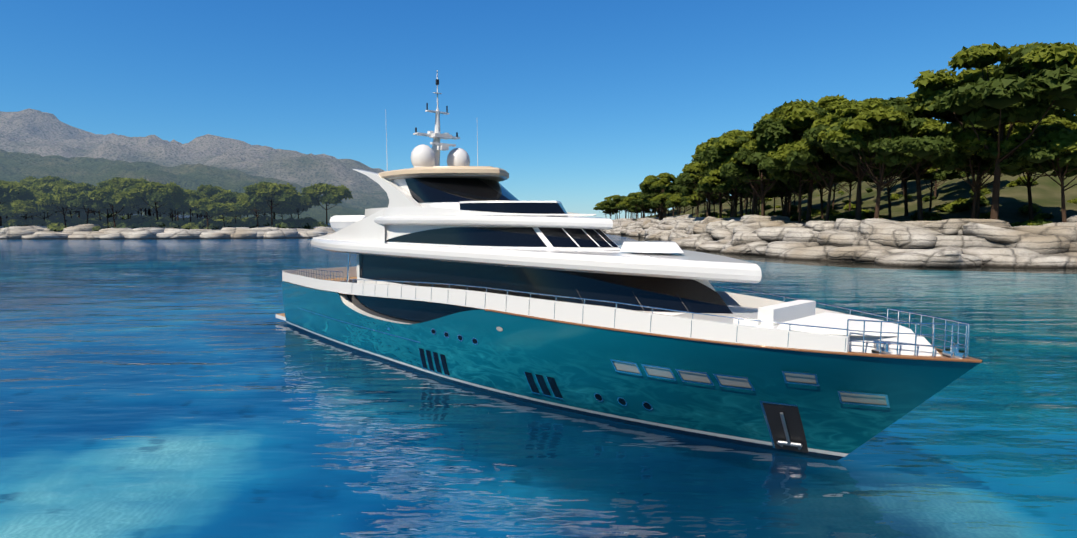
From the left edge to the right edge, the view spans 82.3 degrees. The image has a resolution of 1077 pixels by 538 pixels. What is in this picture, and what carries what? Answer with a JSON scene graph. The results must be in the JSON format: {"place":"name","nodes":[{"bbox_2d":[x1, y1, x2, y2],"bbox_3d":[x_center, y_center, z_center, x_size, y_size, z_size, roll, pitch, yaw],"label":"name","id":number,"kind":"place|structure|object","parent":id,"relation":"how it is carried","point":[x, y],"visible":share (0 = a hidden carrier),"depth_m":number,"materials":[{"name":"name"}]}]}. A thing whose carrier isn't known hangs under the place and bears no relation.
{"place":"outdoors","nodes":[
{"label":"outdoors","id":0,"kind":"place"},
{"bbox_2d":[0,149,369,223],"bbox_3d":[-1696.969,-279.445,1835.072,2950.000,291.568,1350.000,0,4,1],"label":"hill","id":1,"kind":"structure","parent":0,"point":[17,166],"depth_m":1560.51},
{"bbox_2d":[0,108,388,208],"bbox_3d":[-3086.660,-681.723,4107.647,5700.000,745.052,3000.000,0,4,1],"label":"mountain terrain","id":2,"kind":"structure","parent":0,"point":[29,130],"depth_m":3227.16,"materials":[{"name":"grey stone"}]},
{"bbox_2d":[0,223,1076,537],"bbox_3d":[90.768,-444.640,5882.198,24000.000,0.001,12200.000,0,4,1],"label":"sea","id":3,"kind":"structure","parent":0,"point":[172,389],"depth_m":23.07,"materials":[{"name":"liquid"}]},
{"bbox_2d":[276,70,982,459],"bbox_3d":[-3.053,-2.171,34.057,8.478,18.800,46.100,-4,6,-43],"label":"yacht","id":4,"kind":"object","parent":3,"relation":"on","point":[466,274],"visible":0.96,"depth_m":24.54,"materials":[{"name":"white"}]},
{"bbox_2d":[0,0,1076,219],"label":"sky","id":5,"kind":"structure","parent":0,"point":[580,102],"materials":[{"name":"blue"}]},
{"bbox_2d":[600,214,1076,267],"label":"rocks","id":6,"kind":"object","parent":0,"point":[952,243],"visible":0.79,"depth_m":123.31,"materials":[{"name":"beige stone"}]},
{"bbox_2d":[635,160,1076,223],"bbox_3d":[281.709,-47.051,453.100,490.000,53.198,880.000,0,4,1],"label":"island terrain","id":7,"kind":"structure","parent":0,"point":[1046,193],"depth_m":206.01,"materials":[{"name":"green plant"}]},
{"bbox_2d":[601,195,626,218],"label":"pine","id":8,"kind":"object","parent":7,"relation":"on","point":[612,200],"visible":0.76,"depth_m":659.88,"materials":[{"name":"green plant"}]},
{"bbox_2d":[616,201,638,214],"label":"pine","id":9,"kind":"object","parent":7,"relation":"on","point":[621,205],"visible":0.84,"depth_m":548.46,"materials":[{"name":"green plant"}]},
{"bbox_2d":[623,192,648,219],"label":"pine","id":10,"kind":"object","parent":7,"relation":"on","point":[633,200],"visible":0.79,"depth_m":490.37,"materials":[{"name":"green plant"}]},
{"bbox_2d":[640,183,676,218],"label":"pine","id":11,"kind":"object","parent":7,"relation":"on","point":[645,196],"visible":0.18,"depth_m":397.99,"materials":[{"name":"green plant"}]},
{"bbox_2d":[639,172,679,219],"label":"pine","id":12,"kind":"object","parent":7,"relation":"on","point":[649,184],"visible":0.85,"depth_m":369.61,"materials":[{"name":"green plant"}]},
{"bbox_2d":[650,193,679,217],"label":"pine","id":13,"kind":"object","parent":7,"relation":"on","point":[656,201],"visible":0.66,"depth_m":358.51,"materials":[{"name":"green plant"}]},
{"bbox_2d":[665,195,690,213],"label":"pine","id":14,"kind":"object","parent":7,"relation":"on","point":[673,201],"visible":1,"depth_m":329.93,"materials":[{"name":"green plant"}]},
{"bbox_2d":[667,193,702,213],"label":"pine","id":15,"kind":"object","parent":7,"relation":"on","point":[693,203],"visible":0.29,"depth_m":357.45,"materials":[{"name":"green plant"}]},
{"bbox_2d":[674,168,716,216],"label":"pine","id":16,"kind":"object","parent":7,"relation":"on","point":[687,179],"visible":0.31,"depth_m":264.54,"materials":[{"name":"green plant"}]},
{"bbox_2d":[679,186,716,216],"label":"pine","id":17,"kind":"object","parent":7,"relation":"on","point":[685,191],"visible":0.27,"depth_m":310.55,"materials":[{"name":"green plant"}]},
{"bbox_2d":[683,154,745,217],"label":"pine","id":18,"kind":"object","parent":7,"relation":"on","point":[699,169],"visible":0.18,"depth_m":223.82,"materials":[{"name":"green plant"}]},
{"bbox_2d":[690,129,749,216],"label":"pine","id":19,"kind":"object","parent":7,"relation":"on","point":[700,148],"visible":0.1,"depth_m":235.05,"materials":[{"name":"broad leaves"},{"name":"bark"}]},
{"bbox_2d":[722,189,738,217],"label":"pine","id":20,"kind":"object","parent":7,"relation":"on","point":[732,197],"depth_m":245.16,"materials":[{"name":"brown plant"}]},
{"bbox_2d":[697,170,768,216],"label":"pine","id":21,"kind":"object","parent":7,"relation":"on","point":[710,182],"visible":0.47,"depth_m":210.68,"materials":[{"name":"green plant"}]},
{"bbox_2d":[702,129,772,214],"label":"pine","id":22,"kind":"object","parent":7,"relation":"on","point":[715,155],"visible":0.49,"depth_m":189.12,"materials":[{"name":"broad leaves"},{"name":"bark"}]},
{"bbox_2d":[736,163,764,214],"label":"pine","id":23,"kind":"object","parent":7,"relation":"on","point":[751,166],"visible":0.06,"depth_m":192.01,"materials":[{"name":"green plant"}]},
{"bbox_2d":[729,184,772,214],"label":"pine","id":24,"kind":"object","parent":7,"relation":"on","point":[759,203],"visible":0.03,"depth_m":219.59,"materials":[{"name":"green plant"}]},
{"bbox_2d":[719,145,794,215],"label":"pine","id":25,"kind":"object","parent":7,"relation":"on","point":[731,167],"visible":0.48,"depth_m":183.55,"materials":[{"name":"green plant"}]},
{"bbox_2d":[744,192,777,215],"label":"pine","id":26,"kind":"object","parent":7,"relation":"on","point":[767,195],"visible":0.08,"depth_m":243.53,"materials":[{"name":"green plant"}]},
{"bbox_2d":[752,178,818,216],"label":"pine","id":27,"kind":"object","parent":7,"relation":"on","point":[778,186],"visible":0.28,"depth_m":197.71,"materials":[{"name":"green plant"}]},
{"bbox_2d":[768,185,816,217],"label":"pine","id":28,"kind":"object","parent":7,"relation":"on","point":[804,193],"visible":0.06,"depth_m":215.09,"materials":[{"name":"green plant"}]},
{"bbox_2d":[757,142,834,222],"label":"pine","id":29,"kind":"object","parent":7,"relation":"on","point":[774,163],"visible":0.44,"depth_m":167.91,"materials":[{"name":"green plant"}]},
{"bbox_2d":[790,214,805,220],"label":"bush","id":30,"kind":"object","parent":7,"relation":"on","point":[796,216],"visible":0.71,"depth_m":237.44,"materials":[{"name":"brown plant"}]},
{"bbox_2d":[750,94,849,221],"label":"pine","id":31,"kind":"object","parent":7,"relation":"on","point":[785,123],"visible":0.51,"depth_m":170.86,"materials":[{"name":"broad leaves"},{"name":"bark"}]},
{"bbox_2d":[782,138,878,220],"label":"pine","id":32,"kind":"object","parent":7,"relation":"on","point":[800,156],"visible":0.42,"depth_m":152.01,"materials":[{"name":"green plant"}]},
{"bbox_2d":[816,177,846,217],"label":"pine","id":33,"kind":"object","parent":7,"relation":"on","point":[821,187],"visible":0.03,"depth_m":230.59,"materials":[{"name":"brown plant"}]},
{"bbox_2d":[828,181,853,209],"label":"pine","id":34,"kind":"object","parent":7,"relation":"on","point":[835,184],"depth_m":256.99,"materials":[{"name":"brown plant"}]},
{"bbox_2d":[826,176,865,210],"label":"pine","id":35,"kind":"object","parent":7,"relation":"on","point":[850,180],"visible":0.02,"depth_m":219.97,"materials":[{"name":"brown plant"}]},
{"bbox_2d":[845,211,874,219],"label":"bush","id":36,"kind":"object","parent":7,"relation":"on","point":[865,215],"visible":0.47,"depth_m":183.21,"materials":[{"name":"green plant"}]},
{"bbox_2d":[802,97,922,219],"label":"pine","id":37,"kind":"object","parent":7,"relation":"on","point":[845,109],"visible":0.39,"depth_m":136.05,"materials":[{"name":"green plant"}]},
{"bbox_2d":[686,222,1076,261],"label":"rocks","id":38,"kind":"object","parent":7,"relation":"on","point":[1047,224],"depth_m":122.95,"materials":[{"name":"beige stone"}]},
{"bbox_2d":[839,158,933,219],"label":"pine","id":39,"kind":"object","parent":7,"relation":"on","point":[906,172],"visible":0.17,"depth_m":154.92,"materials":[{"name":"green plant"}]},
{"bbox_2d":[817,108,959,217],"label":"pine","id":40,"kind":"object","parent":7,"relation":"on","point":[846,142],"visible":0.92,"depth_m":127.81,"materials":[{"name":"green plant"}]},
{"bbox_2d":[886,193,902,199],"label":"bush","id":41,"kind":"object","parent":7,"relation":"on","point":[895,196],"visible":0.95,"depth_m":239.19,"materials":[{"name":"green plant"}]},
{"bbox_2d":[897,174,910,215],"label":"pine","id":42,"kind":"object","parent":7,"relation":"on","point":[905,198],"depth_m":169.25,"materials":[{"name":"brown plant"}]},
{"bbox_2d":[923,212,941,220],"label":"bush","id":43,"kind":"object","parent":7,"relation":"on","point":[935,216],"visible":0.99,"depth_m":154.44,"materials":[{"name":"green plant"}]},
{"bbox_2d":[902,166,965,211],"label":"pine","id":44,"kind":"object","parent":7,"relation":"on","point":[931,174],"visible":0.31,"depth_m":181.28,"materials":[{"name":"green plant"}]},
{"bbox_2d":[881,90,988,220],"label":"pine","id":45,"kind":"object","parent":7,"relation":"on","point":[920,109],"visible":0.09,"depth_m":137.80,"materials":[{"name":"green plant"}]},
{"bbox_2d":[933,201,970,211],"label":"bush","id":46,"kind":"object","parent":7,"relation":"on","point":[944,207],"visible":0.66,"depth_m":168.06,"materials":[{"name":"green plant"}]},
{"bbox_2d":[947,204,968,211],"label":"bush","id":47,"kind":"object","parent":7,"relation":"on","point":[956,208],"visible":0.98,"depth_m":164.94,"materials":[{"name":"green plant"}]},
{"bbox_2d":[965,195,989,206],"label":"bush","id":48,"kind":"object","parent":7,"relation":"on","point":[984,201],"visible":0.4,"depth_m":167.26,"materials":[{"name":"green plant"}]},
{"bbox_2d":[931,126,1026,218],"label":"pine","id":49,"kind":"object","parent":7,"relation":"on","point":[970,144],"visible":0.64,"depth_m":130.08,"materials":[{"name":"green plant"}]},
{"bbox_2d":[970,186,990,195],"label":"bush","id":50,"kind":"object","parent":7,"relation":"on","point":[984,191],"visible":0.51,"depth_m":189.08,"materials":[{"name":"green plant"}]},
{"bbox_2d":[979,212,999,218],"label":"bush","id":51,"kind":"object","parent":7,"relation":"on","point":[984,216],"visible":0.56,"depth_m":152.00,"materials":[{"name":"green plant"}]},
{"bbox_2d":[905,42,1076,219],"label":"pine","id":52,"kind":"object","parent":7,"relation":"on","point":[1027,83],"visible":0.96,"depth_m":119.84,"materials":[{"name":"broad leaves"},{"name":"bark"}]},
{"bbox_2d":[951,118,1034,218],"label":"pine","id":53,"kind":"object","parent":7,"relation":"on","point":[1024,128],"visible":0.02,"depth_m":129.27,"materials":[{"name":"green plant"}]},
{"bbox_2d":[1014,176,1038,185],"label":"bush","id":54,"kind":"object","parent":7,"relation":"on","point":[1018,181],"visible":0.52,"depth_m":182.47,"materials":[{"name":"green plant"}]},
{"bbox_2d":[1017,203,1042,214],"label":"bush","id":55,"kind":"object","parent":7,"relation":"on","point":[1023,209],"visible":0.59,"depth_m":155.87,"materials":[{"name":"green plant"}]},
{"bbox_2d":[990,126,1076,221],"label":"pine","id":56,"kind":"object","parent":7,"relation":"on","point":[1034,155],"visible":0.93,"depth_m":121.47,"materials":[{"name":"broad leaves"},{"name":"bark"}]},
{"bbox_2d":[1013,218,1056,226],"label":"bush","id":57,"kind":"object","parent":7,"relation":"on","point":[1035,222],"visible":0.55,"depth_m":127.10,"materials":[{"name":"green plant"}]},
{"bbox_2d":[1019,114,1076,219],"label":"pine","id":58,"kind":"object","parent":7,"relation":"on","point":[1050,120],"visible":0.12,"depth_m":137.64,"materials":[{"name":"green plant"}]},
{"bbox_2d":[1047,102,1076,117],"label":"pine","id":59,"kind":"object","parent":7,"relation":"on","point":[1058,111],"visible":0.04,"depth_m":216.16,"materials":[{"name":"green plant"}]},
{"bbox_2d":[1059,110,1076,123],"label":"pine","id":60,"kind":"object","parent":7,"relation":"on","point":[1071,116],"visible":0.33,"depth_m":238.12,"materials":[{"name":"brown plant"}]},
{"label":"land terrain","id":61,"kind":"structure","parent":0,"visible":0},
{"bbox_2d":[0,181,34,225],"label":"pine","id":62,"kind":"object","parent":61,"relation":"on","point":[10,192],"visible":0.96,"depth_m":297.21,"materials":[{"name":"green plant"}]},
{"bbox_2d":[4,217,32,226],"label":"bush","id":63,"kind":"object","parent":61,"relation":"on","point":[10,222],"visible":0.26,"depth_m":302.05,"materials":[{"name":"green plant"}]},
{"bbox_2d":[0,199,46,219],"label":"pine","id":64,"kind":"object","parent":61,"relation":"on","point":[15,208],"visible":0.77,"depth_m":292.68,"materials":[{"name":"green plant"}]},
{"bbox_2d":[13,218,42,225],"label":"bush","id":65,"kind":"object","parent":61,"relation":"on","point":[22,222],"visible":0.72,"depth_m":298.68,"materials":[{"name":"green plant"}]},
{"bbox_2d":[26,187,52,218],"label":"pine","id":66,"kind":"object","parent":61,"relation":"on","point":[33,192],"visible":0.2,"depth_m":311.91,"materials":[{"name":"green plant"}]},
{"bbox_2d":[23,201,64,219],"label":"pine","id":67,"kind":"object","parent":61,"relation":"on","point":[33,211],"visible":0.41,"depth_m":302.01,"materials":[{"name":"green plant"}]},
{"bbox_2d":[20,175,74,183],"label":"pine","id":68,"kind":"object","parent":61,"relation":"on","point":[48,179],"visible":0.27,"depth_m":380.01,"materials":[{"name":"green plant"}]},
{"bbox_2d":[37,220,69,227],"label":"bush","id":69,"kind":"object","parent":61,"relation":"on","point":[47,223],"visible":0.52,"depth_m":298.56,"materials":[{"name":"green plant"}]},
{"bbox_2d":[30,180,77,193],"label":"pine","id":70,"kind":"object","parent":61,"relation":"on","point":[38,186],"visible":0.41,"depth_m":341.84,"materials":[{"name":"green plant"}]},
{"bbox_2d":[36,192,83,227],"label":"pine","id":71,"kind":"object","parent":61,"relation":"on","point":[47,202],"visible":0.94,"depth_m":295.35,"materials":[{"name":"green plant"}]},
{"bbox_2d":[47,222,82,231],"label":"bush","id":72,"kind":"object","parent":61,"relation":"on","point":[55,227],"visible":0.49,"depth_m":296.12,"materials":[{"name":"green plant"}]},
{"bbox_2d":[53,216,84,222],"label":"bush","id":73,"kind":"object","parent":61,"relation":"on","point":[75,220],"visible":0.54,"depth_m":313.20,"materials":[{"name":"green plant"}]},
{"bbox_2d":[52,182,97,217],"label":"pine","id":74,"kind":"object","parent":61,"relation":"on","point":[60,188],"visible":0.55,"depth_m":327.98,"materials":[{"name":"green plant"}]},
{"bbox_2d":[60,191,113,223],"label":"pine","id":75,"kind":"object","parent":61,"relation":"on","point":[84,198],"visible":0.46,"depth_m":297.20,"materials":[{"name":"green plant"}]},
{"bbox_2d":[88,220,110,227],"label":"bush","id":76,"kind":"object","parent":61,"relation":"on","point":[103,224],"visible":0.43,"depth_m":307.30,"materials":[{"name":"green plant"}]},
{"bbox_2d":[91,199,130,227],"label":"pine","id":77,"kind":"object","parent":61,"relation":"on","point":[116,208],"visible":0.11,"depth_m":307.71,"materials":[{"name":"green plant"}]},
{"bbox_2d":[88,185,136,226],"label":"pine","id":78,"kind":"object","parent":61,"relation":"on","point":[109,197],"visible":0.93,"depth_m":291.45,"materials":[{"name":"green plant"}]},
{"bbox_2d":[97,208,134,215],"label":"pine","id":79,"kind":"object","parent":61,"relation":"on","point":[127,211],"visible":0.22,"depth_m":316.05,"materials":[{"name":"green plant"}]},
{"bbox_2d":[96,177,149,218],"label":"pine","id":80,"kind":"object","parent":61,"relation":"on","point":[118,183],"visible":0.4,"depth_m":326.93,"materials":[{"name":"green plant"}]},
{"bbox_2d":[109,218,142,227],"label":"bush","id":81,"kind":"object","parent":61,"relation":"on","point":[122,224],"visible":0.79,"depth_m":301.24,"materials":[{"name":"green plant"}]},
{"bbox_2d":[115,214,137,220],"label":"bush","id":82,"kind":"object","parent":61,"relation":"on","point":[121,217],"visible":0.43,"depth_m":343.57,"materials":[{"name":"green plant"}]},
{"bbox_2d":[129,223,151,228],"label":"bush","id":83,"kind":"object","parent":61,"relation":"on","point":[134,225],"visible":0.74,"depth_m":298.70,"materials":[{"name":"green plant"}]},
{"bbox_2d":[137,201,166,212],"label":"pine","id":84,"kind":"object","parent":61,"relation":"on","point":[147,206],"visible":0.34,"depth_m":327.38,"materials":[{"name":"green plant"}]},
{"bbox_2d":[124,181,185,219],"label":"pine","id":85,"kind":"object","parent":61,"relation":"on","point":[160,192],"visible":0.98,"depth_m":296.69,"materials":[{"name":"green plant"}]},
{"bbox_2d":[0,224,334,238],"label":"rocks","id":86,"kind":"object","parent":61,"relation":"on","point":[44,232],"visible":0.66,"depth_m":288.41,"materials":[{"name":"beige stone"}]},
{"bbox_2d":[153,219,184,227],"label":"bush","id":87,"kind":"object","parent":61,"relation":"on","point":[162,223],"visible":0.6,"depth_m":302.87,"materials":[{"name":"green plant"}]},
{"bbox_2d":[156,199,191,220],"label":"pine","id":88,"kind":"object","parent":61,"relation":"on","point":[171,206],"visible":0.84,"depth_m":307.00,"materials":[{"name":"green plant"}]},
{"bbox_2d":[169,222,194,228],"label":"bush","id":89,"kind":"object","parent":61,"relation":"on","point":[173,224],"visible":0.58,"depth_m":302.41,"materials":[{"name":"green plant"}]},
{"bbox_2d":[171,190,210,221],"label":"pine","id":90,"kind":"object","parent":61,"relation":"on","point":[189,196],"visible":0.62,"depth_m":310.79,"materials":[{"name":"green plant"}]},
{"bbox_2d":[190,197,226,228],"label":"pine","id":91,"kind":"object","parent":61,"relation":"on","point":[205,205],"visible":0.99,"depth_m":296.76,"materials":[{"name":"green plant"}]},
{"bbox_2d":[194,184,227,216],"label":"pine","id":92,"kind":"object","parent":61,"relation":"on","point":[210,190],"visible":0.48,"depth_m":348.89,"materials":[{"name":"green plant"}]},
{"bbox_2d":[201,221,227,229],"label":"bush","id":93,"kind":"object","parent":61,"relation":"on","point":[215,225],"visible":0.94,"depth_m":301.50,"materials":[{"name":"green plant"}]},
{"bbox_2d":[201,219,228,223],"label":"bush","id":94,"kind":"object","parent":61,"relation":"on","point":[211,220],"visible":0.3,"depth_m":310.14,"materials":[{"name":"green plant"}]},
{"bbox_2d":[206,204,239,226],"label":"pine","id":95,"kind":"object","parent":61,"relation":"on","point":[230,210],"visible":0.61,"depth_m":302.95,"materials":[{"name":"green plant"}]},
{"bbox_2d":[210,190,242,203],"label":"pine","id":96,"kind":"object","parent":61,"relation":"on","point":[229,196],"visible":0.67,"depth_m":334.06,"materials":[{"name":"green plant"}]},
{"bbox_2d":[224,217,244,223],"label":"bush","id":97,"kind":"object","parent":61,"relation":"on","point":[230,220],"visible":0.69,"depth_m":319.25,"materials":[{"name":"green plant"}]},
{"bbox_2d":[226,222,243,226],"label":"bush","id":98,"kind":"object","parent":61,"relation":"on","point":[238,224],"visible":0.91,"depth_m":307.67,"materials":[{"name":"green plant"}]},
{"bbox_2d":[223,202,252,222],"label":"pine","id":99,"kind":"object","parent":61,"relation":"on","point":[243,212],"visible":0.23,"depth_m":312.58,"materials":[{"name":"green plant"}]},
{"bbox_2d":[235,195,273,226],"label":"pine","id":100,"kind":"object","parent":61,"relation":"on","point":[245,204],"visible":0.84,"depth_m":303.46,"materials":[{"name":"green plant"}]},
{"bbox_2d":[245,216,268,227],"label":"bush","id":101,"kind":"object","parent":61,"relation":"on","point":[252,223],"visible":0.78,"depth_m":312.46,"materials":[{"name":"green plant"}]},
{"bbox_2d":[242,181,296,225],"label":"pine","id":102,"kind":"object","parent":61,"relation":"on","point":[261,191],"visible":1,"depth_m":300.96,"materials":[{"name":"green plant"}]},
{"bbox_2d":[260,219,282,225],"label":"bush","id":103,"kind":"object","parent":61,"relation":"on","point":[266,222],"visible":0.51,"depth_m":310.59,"materials":[{"name":"green plant"}]},
{"bbox_2d":[265,202,296,219],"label":"pine","id":104,"kind":"object","parent":61,"relation":"on","point":[288,209],"visible":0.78,"depth_m":314.56,"materials":[{"name":"green plant"}]},
{"bbox_2d":[271,220,297,228],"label":"bush","id":105,"kind":"object","parent":61,"relation":"on","point":[284,224],"visible":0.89,"depth_m":307.02,"materials":[{"name":"green plant"}]},
{"bbox_2d":[287,192,320,218],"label":"pine","id":106,"kind":"object","parent":61,"relation":"on","point":[297,202],"visible":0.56,"depth_m":324.71,"materials":[{"name":"green plant"}]},
{"bbox_2d":[299,219,326,228],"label":"bush","id":107,"kind":"object","parent":61,"relation":"on","point":[307,224],"visible":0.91,"depth_m":314.44,"materials":[{"name":"green plant"}]},
{"bbox_2d":[301,183,352,226],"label":"pine","id":108,"kind":"object","parent":61,"relation":"on","point":[332,194],"visible":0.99,"depth_m":310.66,"materials":[{"name":"green plant"}]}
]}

